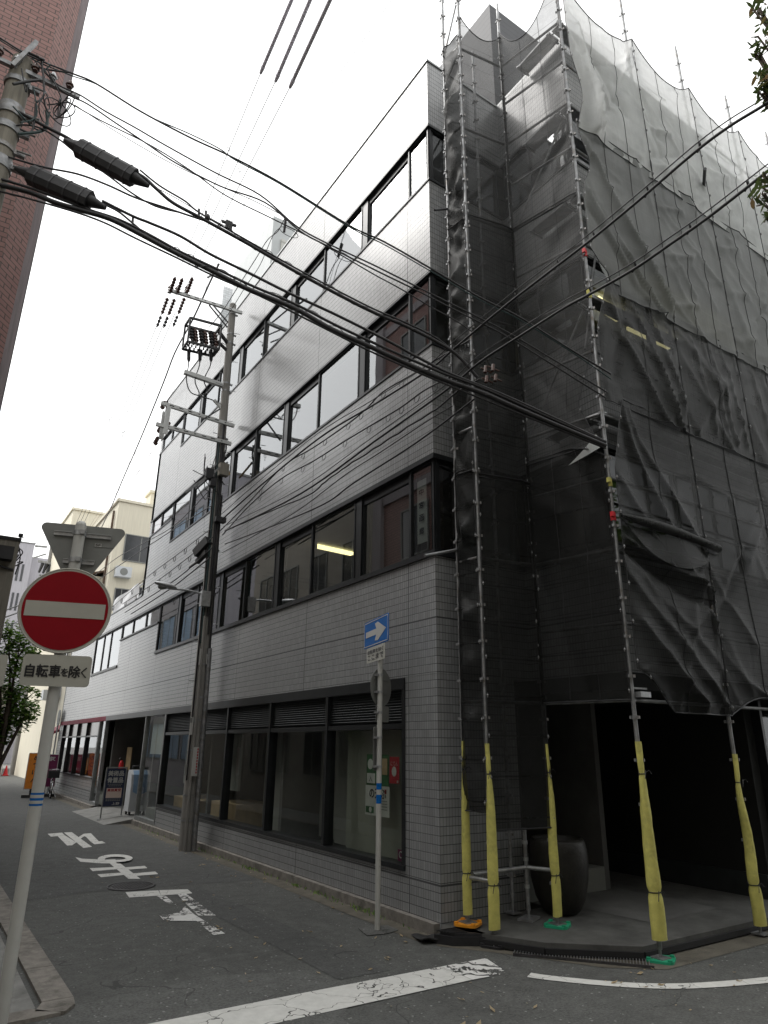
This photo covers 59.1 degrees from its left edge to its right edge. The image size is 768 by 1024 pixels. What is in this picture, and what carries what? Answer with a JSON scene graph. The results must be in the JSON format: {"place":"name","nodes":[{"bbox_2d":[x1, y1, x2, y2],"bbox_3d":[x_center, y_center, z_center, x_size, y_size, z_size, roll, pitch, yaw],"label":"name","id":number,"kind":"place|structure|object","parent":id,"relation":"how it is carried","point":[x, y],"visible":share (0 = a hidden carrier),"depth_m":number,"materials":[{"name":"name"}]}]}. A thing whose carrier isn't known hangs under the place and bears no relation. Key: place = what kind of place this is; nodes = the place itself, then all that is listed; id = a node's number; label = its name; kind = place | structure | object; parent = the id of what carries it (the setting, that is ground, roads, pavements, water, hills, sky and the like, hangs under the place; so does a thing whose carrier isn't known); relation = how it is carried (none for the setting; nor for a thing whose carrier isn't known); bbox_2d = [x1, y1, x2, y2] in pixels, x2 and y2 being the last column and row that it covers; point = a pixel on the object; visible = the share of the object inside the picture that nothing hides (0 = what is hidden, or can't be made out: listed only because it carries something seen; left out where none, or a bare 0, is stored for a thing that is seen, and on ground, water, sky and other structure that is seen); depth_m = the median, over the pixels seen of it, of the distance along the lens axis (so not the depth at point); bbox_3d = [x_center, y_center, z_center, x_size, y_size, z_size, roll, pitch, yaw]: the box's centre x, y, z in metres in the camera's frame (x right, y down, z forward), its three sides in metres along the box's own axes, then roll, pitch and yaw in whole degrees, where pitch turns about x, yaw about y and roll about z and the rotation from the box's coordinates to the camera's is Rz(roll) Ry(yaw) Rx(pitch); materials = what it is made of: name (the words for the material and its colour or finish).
{"place":"outdoors","nodes":[
{"label":"outdoors","id":0,"kind":"place"},
{"bbox_2d":[2,764,10,768],"bbox_3d":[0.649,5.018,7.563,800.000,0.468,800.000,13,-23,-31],"label":"ground","id":1,"kind":"structure","parent":0,"point":[4,766],"depth_m":61.48,"materials":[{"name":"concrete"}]},
{"bbox_2d":[0,541,47,763],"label":"grey apartments","id":2,"kind":"structure","parent":1,"relation":"on","point":[25,576],"depth_m":73.47,"materials":[{"name":"concrete"}]},
{"bbox_2d":[14,490,154,777],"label":"cream building","id":3,"kind":"structure","parent":1,"relation":"on","point":[131,519],"depth_m":37.08,"materials":[{"name":"paint"}]},
{"bbox_2d":[122,534,148,563],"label":"window","id":4,"kind":"structure","parent":3,"relation":"in","point":[131,541],"depth_m":36.70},
{"bbox_2d":[52,4,767,928],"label":"office building","id":5,"kind":"structure","parent":1,"relation":"on","point":[300,602],"depth_m":11.90,"materials":[{"name":"grey tile"}]},
{"bbox_2d":[124,765,149,814],"bbox_3d":[-7.176,8.088,19.721,0.520,1.318,0.518,13,-23,-31],"label":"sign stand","id":6,"kind":"object","parent":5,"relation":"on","point":[131,791],"visible":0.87,"depth_m":19.54,"materials":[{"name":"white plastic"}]},
{"bbox_2d":[242,544,276,618],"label":"window","id":7,"kind":"structure","parent":5,"relation":"in","point":[248,561],"depth_m":14.55,"materials":[{"name":"glass"}]},
{"bbox_2d":[278,526,311,605],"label":"window","id":8,"kind":"structure","parent":5,"relation":"in","point":[307,532],"depth_m":13.18,"materials":[{"name":"black metal"}]},
{"bbox_2d":[309,501,355,594],"bbox_3d":[-0.856,0.662,11.655,0.108,1.336,1.522,13,-23,-31],"label":"window","id":9,"kind":"structure","parent":5,"relation":"in","point":[312,586],"depth_m":12.11,"materials":[{"name":"black metal"}]},
{"bbox_2d":[317,338,359,427],"bbox_3d":[-0.829,-2.362,12.700,0.108,1.256,1.522,13,-23,-31],"label":"window","id":10,"kind":"structure","parent":5,"relation":"in","point":[321,375],"depth_m":13.17,"materials":[{"name":"black metal"}]},
{"bbox_2d":[323,204,362,290],"bbox_3d":[-0.802,-5.278,13.708,0.108,1.126,1.522,13,-23,-31],"label":"window","id":11,"kind":"structure","parent":5,"relation":"in","point":[360,211],"depth_m":14.09,"materials":[{"name":"black metal"}]},
{"bbox_2d":[225,398,475,543],"bbox_3d":[-1.140,-0.287,11.829,0.026,0.444,7.836,14,-23,-34],"label":"overhead cable","id":12,"kind":"object","parent":5,"relation":"attached to","point":[442,423],"visible":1,"depth_m":10.65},
{"bbox_2d":[365,785,389,817],"bbox_3d":[-0.097,3.965,9.299,0.009,0.380,0.600,13,-23,-31],"label":"white poster","id":13,"kind":"object","parent":5,"relation":"attached to","point":[370,800],"visible":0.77,"depth_m":9.33,"materials":[{"name":"paper"}]},
{"bbox_2d":[366,296,408,390],"bbox_3d":[0.075,-2.786,11.449,0.070,1.256,1.307,13,-23,-31],"label":"window","id":14,"kind":"structure","parent":5,"relation":"in","point":[404,304],"depth_m":11.74,"materials":[{"name":"black metal"}]},
{"bbox_2d":[368,154,407,241],"bbox_3d":[0.102,-5.702,12.457,0.070,1.126,1.307,13,-23,-31],"label":"window","id":15,"kind":"structure","parent":5,"relation":"in","point":[404,163],"depth_m":12.74,"materials":[{"name":"black metal"}]},
{"bbox_2d":[362,474,417,574],"bbox_3d":[0.081,0.246,10.425,0.150,1.336,1.307,13,-23,-31],"label":"window","id":16,"kind":"structure","parent":5,"relation":"in","point":[390,518],"depth_m":10.56,"materials":[{"name":"glass"}]},
{"bbox_2d":[408,128,433,198],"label":"window","id":17,"kind":"structure","parent":5,"relation":"in","point":[422,138],"depth_m":11.80,"materials":[{"name":"black metal"}]},
{"bbox_2d":[417,478,426,543],"bbox_3d":[0.538,-0.016,9.656,0.014,0.950,0.230,13,-23,-31],"label":"hanging paper sign","id":18,"kind":"object","parent":5,"relation":"attached to","point":[422,511],"visible":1,"depth_m":9.65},
{"bbox_2d":[409,274,436,356],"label":"window","id":19,"kind":"structure","parent":5,"relation":"in","point":[412,344],"depth_m":10.77,"materials":[{"name":"black metal"}]},
{"bbox_2d":[410,460,443,557],"bbox_3d":[0.609,-0.020,9.644,0.188,1.336,0.570,13,-23,-31],"label":"window","id":20,"kind":"structure","parent":5,"relation":"in","point":[425,546],"depth_m":9.67,"materials":[{"name":"black metal"}]},
{"bbox_2d":[429,459,476,552],"bbox_3d":[1.319,0.059,9.852,1.560,1.336,0.188,13,-23,-31],"label":"window","id":21,"kind":"structure","parent":5,"relation":"in","point":[448,485],"depth_m":9.65,"materials":[{"name":"glass"}]},
{"bbox_2d":[749,701,767,816],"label":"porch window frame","id":22,"kind":"structure","parent":5,"relation":"in","point":[756,715],"depth_m":9.76,"materials":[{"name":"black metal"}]},
{"bbox_2d":[0,936,34,1012],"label":"pavement","id":23,"kind":"structure","parent":0,"point":[21,1000],"depth_m":5.74,"materials":[{"name":"concrete"}]},
{"bbox_2d":[0,533,22,642],"bbox_3d":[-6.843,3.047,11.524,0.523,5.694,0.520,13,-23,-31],"label":"building","id":24,"kind":"structure","parent":23,"relation":"on","point":[10,548],"depth_m":12.13,"materials":[{"name":"concrete"}]},
{"bbox_2d":[0,39,79,213],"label":"concrete pole","id":25,"kind":"object","parent":23,"relation":"on","point":[22,75],"visible":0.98,"depth_m":9.11,"materials":[{"name":"concrete"}]},
{"bbox_2d":[18,110,478,378],"bbox_3d":[-1.872,-3.603,9.046,6.405,3.397,0.046,4,-19,-10],"label":"overhead cable","id":26,"kind":"object","parent":25,"relation":"attached to","point":[288,267],"visible":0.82,"depth_m":9.04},
{"bbox_2d":[63,138,149,187],"bbox_3d":[-3.708,-4.662,9.053,1.169,0.614,0.217,4,-19,-10],"label":"splice box","id":27,"kind":"object","parent":26,"relation":"hanging from","point":[119,170],"visible":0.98,"depth_m":8.97,"materials":[{"name":"black plastic"}]},
{"bbox_2d":[139,169,475,370],"bbox_3d":[-1.032,-3.244,9.088,4.613,2.560,0.025,4,-19,-10],"label":"overhead cable","id":28,"kind":"object","parent":26,"relation":"attached to","point":[271,254],"visible":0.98,"depth_m":9.07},
{"bbox_2d":[65,100,474,333],"bbox_3d":[-1.577,-4.071,9.339,5.784,3.044,0.018,4,-19,-9],"label":"overhead cable","id":29,"kind":"object","parent":25,"relation":"attached to","point":[280,222],"visible":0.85,"depth_m":9.34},
{"bbox_2d":[0,191,605,448],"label":"overhead cable","id":30,"kind":"object","parent":25,"relation":"attached to","point":[297,314],"visible":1,"depth_m":8.54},
{"bbox_2d":[0,182,606,446],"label":"overhead cable","id":31,"kind":"object","parent":25,"relation":"attached to","point":[294,307],"visible":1,"depth_m":8.56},
{"bbox_2d":[1,178,606,442],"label":"overhead cable","id":32,"kind":"object","parent":31,"relation":"attached to","point":[314,313],"visible":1,"depth_m":8.58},
{"bbox_2d":[14,165,106,209],"bbox_3d":[-4.179,-4.184,8.752,1.210,0.552,0.217,3,-19,-6],"label":"splice box","id":33,"kind":"object","parent":32,"relation":"hanging from","point":[39,178],"visible":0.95,"depth_m":8.66,"materials":[{"name":"black plastic"}]},
{"bbox_2d":[102,200,606,441],"bbox_3d":[-0.429,-2.450,8.629,6.512,3.033,0.037,3,-19,-6],"label":"overhead cable","id":34,"kind":"object","parent":33,"relation":"attached to","point":[290,293],"visible":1,"depth_m":8.62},
{"bbox_2d":[0,37,610,374],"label":"overhead cable","id":35,"kind":"object","parent":25,"relation":"attached to","point":[385,242],"visible":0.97,"depth_m":9.12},
{"bbox_2d":[0,40,610,378],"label":"overhead cable","id":36,"kind":"object","parent":35,"relation":"attached to","point":[341,222],"visible":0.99,"depth_m":9.07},
{"bbox_2d":[32,58,607,392],"bbox_3d":[-1.058,-3.979,9.105,7.938,4.848,0.021,2,-19,-5],"label":"overhead cable","id":37,"kind":"object","parent":25,"relation":"attached to","point":[275,207],"visible":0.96,"depth_m":8.99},
{"bbox_2d":[37,60,605,398],"bbox_3d":[-1.015,-3.900,9.083,7.796,4.848,0.021,2,-19,-5],"label":"overhead cable","id":38,"kind":"object","parent":25,"relation":"attached to","point":[272,207],"visible":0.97,"depth_m":8.96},
{"bbox_2d":[0,0,88,410],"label":"brick building","id":39,"kind":"structure","parent":23,"relation":"on","point":[54,28],"depth_m":10.99,"materials":[{"name":"brick"}]},
{"bbox_2d":[0,778,256,902],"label":"resurfaced road","id":40,"kind":"structure","parent":0,"point":[59,868],"depth_m":12.80,"materials":[{"name":"asphalt"}]},
{"bbox_2d":[76,854,157,878],"bbox_3d":[-4.667,6.155,11.804,0.922,0.030,2.809,13,-23,-31],"label":"road letter","id":41,"kind":"object","parent":40,"relation":"on","point":[116,864],"visible":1,"depth_m":11.67,"materials":[{"name":"white paint"}]},
{"bbox_2d":[0,769,767,1023],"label":"road","id":42,"kind":"structure","parent":0,"point":[98,945],"depth_m":6.58,"materials":[{"name":"asphalt"}]},
{"bbox_2d":[9,545,51,774],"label":"utility pole","id":43,"kind":"object","parent":42,"relation":"on","point":[47,566],"visible":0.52,"depth_m":47.65,"materials":[{"name":"concrete"}]},
{"bbox_2d":[0,885,74,1023],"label":"pavement kerb","id":44,"kind":"structure","parent":42,"relation":"on","point":[53,994],"depth_m":6.04,"materials":[{"name":"concrete"}]},
{"bbox_2d":[0,618,42,771],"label":"street tree","id":45,"kind":"object","parent":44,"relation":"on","point":[12,699],"visible":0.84,"depth_m":13.03,"materials":[{"name":"green plant"}]},
{"bbox_2d":[0,521,124,1023],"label":"no entry sign","id":46,"kind":"object","parent":44,"relation":"on","point":[64,609],"visible":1,"depth_m":5.95,"materials":[{"name":"metal"}]},
{"bbox_2d":[72,807,131,824],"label":"entrance ramp","id":47,"kind":"structure","parent":42,"relation":"on","point":[107,817],"depth_m":19.28,"materials":[{"name":"concrete"}]},
{"bbox_2d":[97,767,127,820],"bbox_3d":[-7.665,7.954,19.159,0.660,1.385,0.300,9,-21,-24],"label":"sign stand","id":48,"kind":"object","parent":47,"relation":"on","point":[114,787],"visible":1,"depth_m":19.29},
{"bbox_2d":[158,894,223,934],"bbox_3d":[-2.541,5.080,8.595,0.630,0.002,2.496,11,-22,-28],"label":"worn road marking","id":49,"kind":"object","parent":42,"relation":"on","point":[180,917],"visible":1,"depth_m":8.39,"materials":[{"name":"paint"}]},
{"bbox_2d":[35,971,347,1023],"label":"asphalt patch","id":50,"kind":"object","parent":42,"relation":"on","point":[185,998],"visible":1,"depth_m":5.66,"materials":[{"name":"asphalt"}]},
{"bbox_2d":[150,967,471,1023],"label":"stop line","id":51,"kind":"object","parent":50,"relation":"on","point":[307,1002],"visible":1,"depth_m":5.66,"materials":[{"name":"white paint"}]},
{"bbox_2d":[153,277,242,851],"bbox_3d":[-4.787,0.610,15.673,2.132,13.051,1.903,13,-23,-31],"label":"utility pole","id":52,"kind":"object","parent":42,"relation":"on","point":[188,833],"visible":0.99,"depth_m":15.81,"materials":[{"name":"concrete"}]},
{"bbox_2d":[52,792,439,934],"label":"kerb","id":53,"kind":"structure","parent":42,"relation":"on","point":[424,925],"depth_m":10.02,"materials":[{"name":"concrete"}]},
{"bbox_2d":[169,887,388,979],"bbox_3d":[-1.590,4.950,8.185,0.549,0.001,4.889,14,-23,-33],"label":"trench patch","id":54,"kind":"object","parent":42,"relation":"on","point":[335,962],"visible":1,"depth_m":7.49,"materials":[{"name":"asphalt"}]},
{"bbox_2d":[358,613,397,935],"bbox_3d":[-0.057,3.148,8.490,0.438,3.637,0.932,6,-20,-15],"label":"one way sign","id":55,"kind":"object","parent":42,"relation":"on","point":[376,631],"visible":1,"depth_m":8.64,"materials":[{"name":"metal"}]},
{"bbox_2d":[51,796,767,968],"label":"gutter","id":56,"kind":"object","parent":42,"relation":"on","point":[713,950],"visible":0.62,"depth_m":7.76,"materials":[{"name":"concrete"}]},
{"bbox_2d":[434,927,485,945],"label":"cable ramp","id":57,"kind":"structure","parent":56,"relation":"on","point":[453,936],"depth_m":7.30,"materials":[{"name":"black plastic"}]},
{"bbox_2d":[513,950,654,968],"bbox_3d":[2.008,4.518,6.870,1.361,0.030,0.264,-5,-20,16],"label":"drain grating","id":58,"kind":"object","parent":56,"relation":"on","point":[564,958],"visible":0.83,"depth_m":6.78,"materials":[{"name":"metal"}]},
{"bbox_2d":[556,0,675,964],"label":"scaffold pole","id":59,"kind":"object","parent":56,"relation":"on","point":[659,958],"visible":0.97,"depth_m":8.61,"materials":[{"name":"metal"}]},
{"bbox_2d":[576,118,675,323],"bbox_3d":[3.716,-4.467,10.340,1.847,2.980,0.175,12,-22,-29],"label":"safety net","id":60,"kind":"object","parent":59,"relation":"attached to","point":[614,182],"visible":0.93,"depth_m":10.29,"materials":[{"name":"fabric"}]},
{"bbox_2d":[635,741,667,940],"bbox_3d":[2.804,3.431,7.165,0.165,1.901,0.150,13,-23,-31],"label":"foam sleeve","id":61,"kind":"object","parent":59,"relation":"attached to","point":[657,912],"visible":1,"depth_m":7.04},
{"bbox_2d":[674,46,684,88],"bbox_3d":[5.822,-2.119,11.181,0.150,15.428,0.150,13,-23,-31],"label":"scaffold pole","id":62,"kind":"object","parent":56,"relation":"on","point":[679,70],"visible":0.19,"depth_m":13.48,"materials":[{"name":"metal"}]},
{"bbox_2d":[632,39,713,221],"bbox_3d":[5.208,-6.907,12.246,1.756,3.265,0.190,13,-23,-31],"label":"safety net","id":63,"kind":"object","parent":62,"relation":"attached to","point":[670,125],"visible":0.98,"depth_m":12.15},
{"bbox_2d":[651,172,737,357],"bbox_3d":[5.194,-4.132,11.270,1.756,2.981,0.134,13,-23,-33],"label":"safety net","id":64,"kind":"object","parent":62,"relation":"attached to","point":[694,274],"visible":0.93,"depth_m":11.20,"materials":[{"name":"fabric"}]},
{"bbox_2d":[673,323,755,460],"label":"safety net","id":65,"kind":"object","parent":62,"relation":"attached to","point":[714,393],"visible":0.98,"depth_m":10.43,"materials":[{"name":"grey"}]},
{"bbox_2d":[689,425,767,714],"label":"safety net","id":66,"kind":"object","parent":62,"relation":"attached to","point":[735,526],"visible":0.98,"depth_m":9.58,"materials":[{"name":"black"}]},
{"bbox_2d":[619,0,767,935],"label":"scaffold pole","id":67,"kind":"object","parent":56,"relation":"on","point":[760,932],"visible":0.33,"depth_m":8.48,"materials":[{"name":"metal"}]},
{"bbox_2d":[563,0,653,178],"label":"safety net","id":68,"kind":"object","parent":67,"relation":"attached to","point":[612,108],"visible":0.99,"depth_m":11.32,"materials":[{"name":"fabric"}]},
{"bbox_2d":[597,278,690,433],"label":"safety net","id":69,"kind":"object","parent":67,"relation":"attached to","point":[639,358],"visible":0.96,"depth_m":9.54,"materials":[{"name":"grey"}]},
{"bbox_2d":[619,513,721,568],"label":"rolled net","id":70,"kind":"object","parent":67,"relation":"hanging from","point":[675,551],"visible":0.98,"depth_m":8.68,"materials":[{"name":"grey"}]},
{"bbox_2d":[615,399,733,715],"bbox_3d":[3.634,0.474,8.698,1.844,4.068,0.284,11,-22,-28],"label":"safety net","id":71,"kind":"object","parent":67,"relation":"attached to","point":[677,638],"visible":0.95,"depth_m":8.56,"materials":[{"name":"black"}]},
{"bbox_2d":[732,754,766,926],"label":"foam sleeve","id":72,"kind":"object","parent":67,"relation":"attached to","point":[757,907],"visible":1,"depth_m":7.95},
{"bbox_2d":[724,95,733,131],"bbox_3d":[7.261,-1.723,12.060,0.150,15.278,0.150,13,-23,-31],"label":"scaffold pole","id":73,"kind":"object","parent":56,"relation":"on","point":[728,112],"visible":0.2,"depth_m":14.39,"materials":[{"name":"metal"}]},
{"bbox_2d":[688,88,765,258],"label":"safety net","id":74,"kind":"object","parent":73,"relation":"attached to","point":[723,160],"visible":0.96,"depth_m":13.06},
{"bbox_2d":[712,220,767,374],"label":"safety net","id":75,"kind":"object","parent":73,"relation":"attached to","point":[744,273],"visible":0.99,"depth_m":12.08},
{"bbox_2d":[736,353,767,464],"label":"safety net","id":76,"kind":"object","parent":73,"relation":"attached to","point":[754,380],"visible":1,"depth_m":11.19,"materials":[{"name":"grey"}]},
{"bbox_2d":[754,461,767,534],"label":"safety net","id":77,"kind":"object","parent":73,"relation":"attached to","point":[762,473],"visible":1,"depth_m":10.65,"materials":[{"name":"black"}]},
{"bbox_2d":[765,131,767,146],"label":"scaffold pole","id":78,"kind":"object","parent":56,"relation":"on","point":[766,136],"visible":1,"depth_m":15.32,"materials":[{"name":"metal"}]},
{"bbox_2d":[738,130,767,260],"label":"safety net","id":79,"kind":"object","parent":78,"relation":"attached to","point":[754,164],"visible":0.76,"depth_m":13.84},
{"bbox_2d":[455,0,504,949],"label":"scaffold pole","id":80,"kind":"object","parent":42,"relation":"on","point":[476,471],"visible":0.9,"depth_m":9.17,"materials":[{"name":"metal"}]},
{"bbox_2d":[485,743,500,930],"bbox_3d":[1.203,3.598,7.596,0.146,1.897,0.117,13,-23,-31],"label":"foam sleeve","id":81,"kind":"object","parent":80,"relation":"attached to","point":[493,892],"visible":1,"depth_m":7.48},
{"bbox_2d":[479,922,767,958],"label":"porch edging","id":82,"kind":"object","parent":42,"relation":"on","point":[634,954],"visible":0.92,"depth_m":7.02,"materials":[{"name":"concrete"}]},
{"bbox_2d":[528,973,767,988],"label":"edge line","id":83,"kind":"object","parent":42,"relation":"on","point":[668,985],"visible":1,"depth_m":6.16,"materials":[{"name":"white paint"}]},
{"bbox_2d":[745,0,767,223],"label":"slender leaf tree","id":84,"kind":"object","parent":42,"relation":"on","point":[757,54],"visible":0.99,"depth_m":6.34,"materials":[{"name":"green plant"}]},
{"bbox_2d":[0,0,767,558],"label":"sky","id":85,"kind":"structure","parent":0,"point":[96,293],"materials":[{"name":"white"}]},
{"bbox_2d":[222,101,767,519],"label":"overhead cable","id":86,"kind":"object","parent":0,"point":[608,225],"visible":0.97,"depth_m":8.01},
{"bbox_2d":[222,95,767,513],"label":"overhead cable","id":87,"kind":"object","parent":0,"point":[529,279],"visible":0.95,"depth_m":8.08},
{"bbox_2d":[223,163,767,526],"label":"overhead cable","id":88,"kind":"object","parent":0,"point":[529,323],"visible":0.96,"depth_m":7.94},
{"bbox_2d":[225,169,767,531],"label":"overhead cable","id":89,"kind":"object","parent":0,"point":[736,195],"visible":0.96,"depth_m":7.93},
{"bbox_2d":[441,871,767,958],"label":"porch floor","id":90,"kind":"structure","parent":0,"point":[588,929],"depth_m":7.71,"materials":[{"name":"concrete"}]},
{"bbox_2d":[439,0,481,928],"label":"scaffold pole","id":91,"kind":"object","parent":90,"relation":"on","point":[463,922],"visible":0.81,"depth_m":9.42,"materials":[{"name":"metal"}]},
{"bbox_2d":[442,34,463,229],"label":"safety net","id":92,"kind":"object","parent":91,"relation":"attached to","point":[453,157],"visible":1,"depth_m":11.04,"materials":[{"name":"grey"}]},
{"bbox_2d":[447,215,472,476],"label":"safety net","id":93,"kind":"object","parent":91,"relation":"attached to","point":[462,420],"visible":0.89,"depth_m":9.81,"materials":[{"name":"grey"}]},
{"bbox_2d":[461,741,473,914],"bbox_3d":[0.953,3.633,7.875,0.130,1.840,0.109,13,-23,-31],"label":"foam sleeve","id":94,"kind":"object","parent":91,"relation":"attached to","point":[466,869],"visible":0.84,"depth_m":7.75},
{"bbox_2d":[453,466,485,812],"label":"safety net","id":95,"kind":"object","parent":91,"relation":"attached to","point":[472,758],"visible":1,"depth_m":8.38,"materials":[{"name":"black"}]},
{"bbox_2d":[517,830,539,922],"bbox_3d":[1.694,4.291,8.056,0.177,0.976,0.276,-11,-22,31],"label":"scaffold stub","id":96,"kind":"object","parent":90,"relation":"on","point":[528,917],"visible":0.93,"depth_m":7.99,"materials":[{"name":"metal"}]},
{"bbox_2d":[495,3,570,929],"bbox_3d":[2.015,-2.341,10.041,0.270,14.819,0.270,-9,-21,26],"label":"scaffold pole","id":97,"kind":"object","parent":90,"relation":"on","point":[556,924],"visible":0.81,"depth_m":7.65,"materials":[{"name":"metal"}]},
{"bbox_2d":[460,17,511,227],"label":"safety net","id":98,"kind":"object","parent":97,"relation":"attached to","point":[487,187],"visible":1,"depth_m":11.19,"materials":[{"name":"fabric"}]},
{"bbox_2d":[468,214,529,485],"bbox_3d":[1.658,-2.474,9.864,0.862,4.368,0.065,8,-21,-22],"label":"safety net","id":99,"kind":"object","parent":97,"relation":"attached to","point":[501,443],"visible":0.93,"depth_m":9.83,"materials":[{"name":"black"}]},
{"bbox_2d":[478,472,554,830],"bbox_3d":[1.620,1.582,8.466,0.862,4.348,0.059,9,-21,-22],"label":"safety net","id":100,"kind":"object","parent":97,"relation":"attached to","point":[518,735],"visible":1,"depth_m":8.37,"materials":[{"name":"black"}]},
{"bbox_2d":[498,0,576,232],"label":"safety net","id":101,"kind":"object","parent":97,"relation":"attached to","point":[541,169],"visible":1,"depth_m":10.95,"materials":[{"name":"fabric"}]},
{"bbox_2d":[512,192,594,465],"bbox_3d":[2.409,-2.682,9.701,0.102,4.068,1.164,18,-26,-41],"label":"safety net","id":102,"kind":"object","parent":97,"relation":"attached to","point":[541,242],"visible":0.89,"depth_m":9.70,"materials":[{"name":"fabric"}]},
{"bbox_2d":[545,744,562,917],"bbox_3d":[1.971,3.687,7.927,0.131,1.839,0.111,13,-23,-31],"label":"foam sleeve","id":103,"kind":"object","parent":97,"relation":"attached to","point":[554,871],"visible":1,"depth_m":7.81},
{"bbox_2d":[525,447,630,703],"bbox_3d":[2.368,0.702,8.521,1.165,3.261,0.135,-17,-26,41],"label":"safety net","id":104,"kind":"object","parent":97,"relation":"attached to","point":[582,647],"visible":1,"depth_m":8.47,"materials":[{"name":"black"}]},
{"bbox_2d":[529,834,588,916],"bbox_3d":[2.164,4.475,8.357,0.720,0.840,0.720,13,-23,-31],"label":"stone pot","id":105,"kind":"object","parent":90,"relation":"on","point":[573,863],"visible":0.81,"depth_m":8.13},
{"bbox_2d":[583,887,716,921],"bbox_3d":[2.953,5.179,9.100,1.500,0.001,2.450,13,-23,-31],"label":"porch mat","id":106,"kind":"object","parent":90,"relation":"on","point":[624,903],"visible":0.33,"depth_m":8.66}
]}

